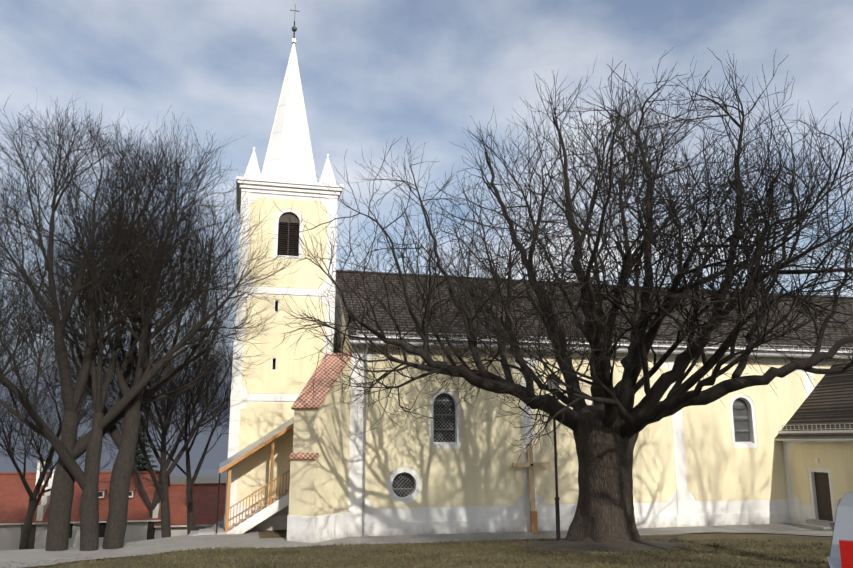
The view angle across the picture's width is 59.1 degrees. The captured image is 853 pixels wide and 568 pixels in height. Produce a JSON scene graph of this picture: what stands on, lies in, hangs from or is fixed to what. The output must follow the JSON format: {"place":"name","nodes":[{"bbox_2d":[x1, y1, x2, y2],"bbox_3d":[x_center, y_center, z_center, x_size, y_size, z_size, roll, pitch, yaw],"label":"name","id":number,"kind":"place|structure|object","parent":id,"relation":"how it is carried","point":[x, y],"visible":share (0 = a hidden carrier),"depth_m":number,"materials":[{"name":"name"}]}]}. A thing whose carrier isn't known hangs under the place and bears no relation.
{"place":"outdoors","nodes":[
{"label":"outdoors","id":0,"kind":"place"},
{"bbox_2d":[0,0,852,471],"label":"sky","id":1,"kind":"structure","parent":0,"point":[373,73],"materials":[{"name":"blue"}]},
{"bbox_2d":[22,469,832,567],"bbox_3d":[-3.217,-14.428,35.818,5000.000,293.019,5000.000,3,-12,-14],"label":"ground","id":2,"kind":"structure","parent":0,"point":[178,476],"depth_m":21.37,"materials":[{"name":"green plant"}]},
{"bbox_2d":[0,258,91,430],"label":"tree","id":3,"kind":"object","parent":2,"relation":"on","point":[3,353],"visible":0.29,"depth_m":38.79,"materials":[{"name":"brown plant"}]},
{"bbox_2d":[0,324,121,549],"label":"tree","id":4,"kind":"object","parent":2,"relation":"on","point":[33,503],"visible":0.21,"depth_m":43.60,"materials":[{"name":"brown plant"}]},
{"bbox_2d":[0,324,130,469],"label":"tree","id":5,"kind":"object","parent":2,"relation":"on","point":[33,446],"visible":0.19,"depth_m":67.78,"materials":[{"name":"brown plant"}]},
{"bbox_2d":[0,461,225,549],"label":"building","id":6,"kind":"structure","parent":2,"relation":"on","point":[14,499],"depth_m":58.51,"materials":[{"name":"red"}]},
{"bbox_2d":[0,88,250,550],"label":"chestnut tree","id":7,"kind":"object","parent":2,"relation":"on","point":[59,516],"visible":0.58,"depth_m":28.31,"materials":[{"name":"brown plant"}]},
{"bbox_2d":[0,521,260,567],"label":"forecourt path","id":8,"kind":"structure","parent":2,"relation":"on","point":[161,545],"depth_m":27.06,"materials":[{"name":"grey concrete"}]},
{"bbox_2d":[55,275,254,537],"bbox_3d":[-11.570,5.777,34.451,10.795,14.651,9.094,3,-12,-14],"label":"slender tree","id":9,"kind":"object","parent":8,"relation":"on","point":[163,494],"visible":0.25,"depth_m":33.93,"materials":[{"name":"brown plant"}]},
{"bbox_2d":[189,417,293,535],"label":"covered staircase","id":10,"kind":"structure","parent":8,"relation":"on","point":[272,506],"depth_m":32.04,"materials":[{"name":"wood"}]},
{"bbox_2d":[0,150,280,550],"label":"chestnut tree","id":11,"kind":"object","parent":2,"relation":"on","point":[87,480],"visible":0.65,"depth_m":27.98,"materials":[{"name":"brown plant"}]},
{"bbox_2d":[133,435,158,470],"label":"spruce tree","id":12,"kind":"object","parent":2,"relation":"on","point":[141,468],"visible":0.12,"depth_m":72.32,"materials":[{"name":"green plant"}]},
{"bbox_2d":[0,105,305,548],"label":"chestnut tree","id":13,"kind":"object","parent":2,"relation":"on","point":[125,441],"visible":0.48,"depth_m":29.54,"materials":[{"name":"brown plant"}]},
{"bbox_2d":[77,312,231,539],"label":"tree","id":14,"kind":"object","parent":2,"relation":"on","point":[150,527],"visible":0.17,"depth_m":58.55,"materials":[{"name":"brown plant"}]},
{"bbox_2d":[111,304,233,534],"bbox_3d":[-11.473,7.294,37.823,7.741,13.614,9.330,-4,-12,19],"label":"slender tree","id":15,"kind":"object","parent":2,"relation":"on","point":[190,514],"visible":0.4,"depth_m":36.89,"materials":[{"name":"brown plant"}]},
{"bbox_2d":[1,538,830,567],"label":"lawn tufts","id":16,"kind":"object","parent":2,"relation":"on","point":[743,552],"visible":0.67,"depth_m":19.62,"materials":[{"name":"green plant"}]},
{"bbox_2d":[224,4,852,542],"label":"church","id":17,"kind":"structure","parent":2,"relation":"on","point":[764,454],"depth_m":34.26,"materials":[{"name":"yellow paint"}]},
{"bbox_2d":[545,371,560,540],"bbox_3d":[4.130,5.518,24.070,0.420,5.460,0.420,3,-12,-14],"label":"lamp post","id":18,"kind":"object","parent":2,"relation":"on","point":[552,386],"visible":0.73,"depth_m":23.92,"materials":[{"name":"black metal"}]},
{"bbox_2d":[270,47,852,542],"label":"old lime tree","id":19,"kind":"object","parent":2,"relation":"on","point":[610,423],"visible":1,"depth_m":22.32,"materials":[{"name":"brown plant"}]},
{"bbox_2d":[517,538,689,552],"bbox_3d":[5.225,7.926,22.980,5.379,0.600,5.479,3,-12,-14],"label":"soil patch","id":20,"kind":"object","parent":2,"relation":"on","point":[590,545],"visible":0.58,"depth_m":21.64,"materials":[{"name":"soil"}]},
{"bbox_2d":[540,530,832,537],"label":"path","id":21,"kind":"structure","parent":2,"relation":"on","point":[552,534],"depth_m":28.18,"materials":[{"name":"grey concrete"}]},
{"bbox_2d":[827,492,852,567],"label":"parked car","id":22,"kind":"object","parent":2,"relation":"on","point":[841,553],"visible":1,"depth_m":7.29,"materials":[{"name":"silver metal"}]},
{"bbox_2d":[249,523,812,547],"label":"path","id":23,"kind":"structure","parent":0,"point":[285,543],"depth_m":30.77,"materials":[{"name":"grey concrete"}]},
{"bbox_2d":[512,445,549,532],"bbox_3d":[4.569,8.834,32.665,1.720,3.733,0.480,3,-12,-14],"label":"wooden cross","id":24,"kind":"object","parent":23,"relation":"on","point":[530,464],"visible":0.83,"depth_m":32.65,"materials":[{"name":"brown wood"}]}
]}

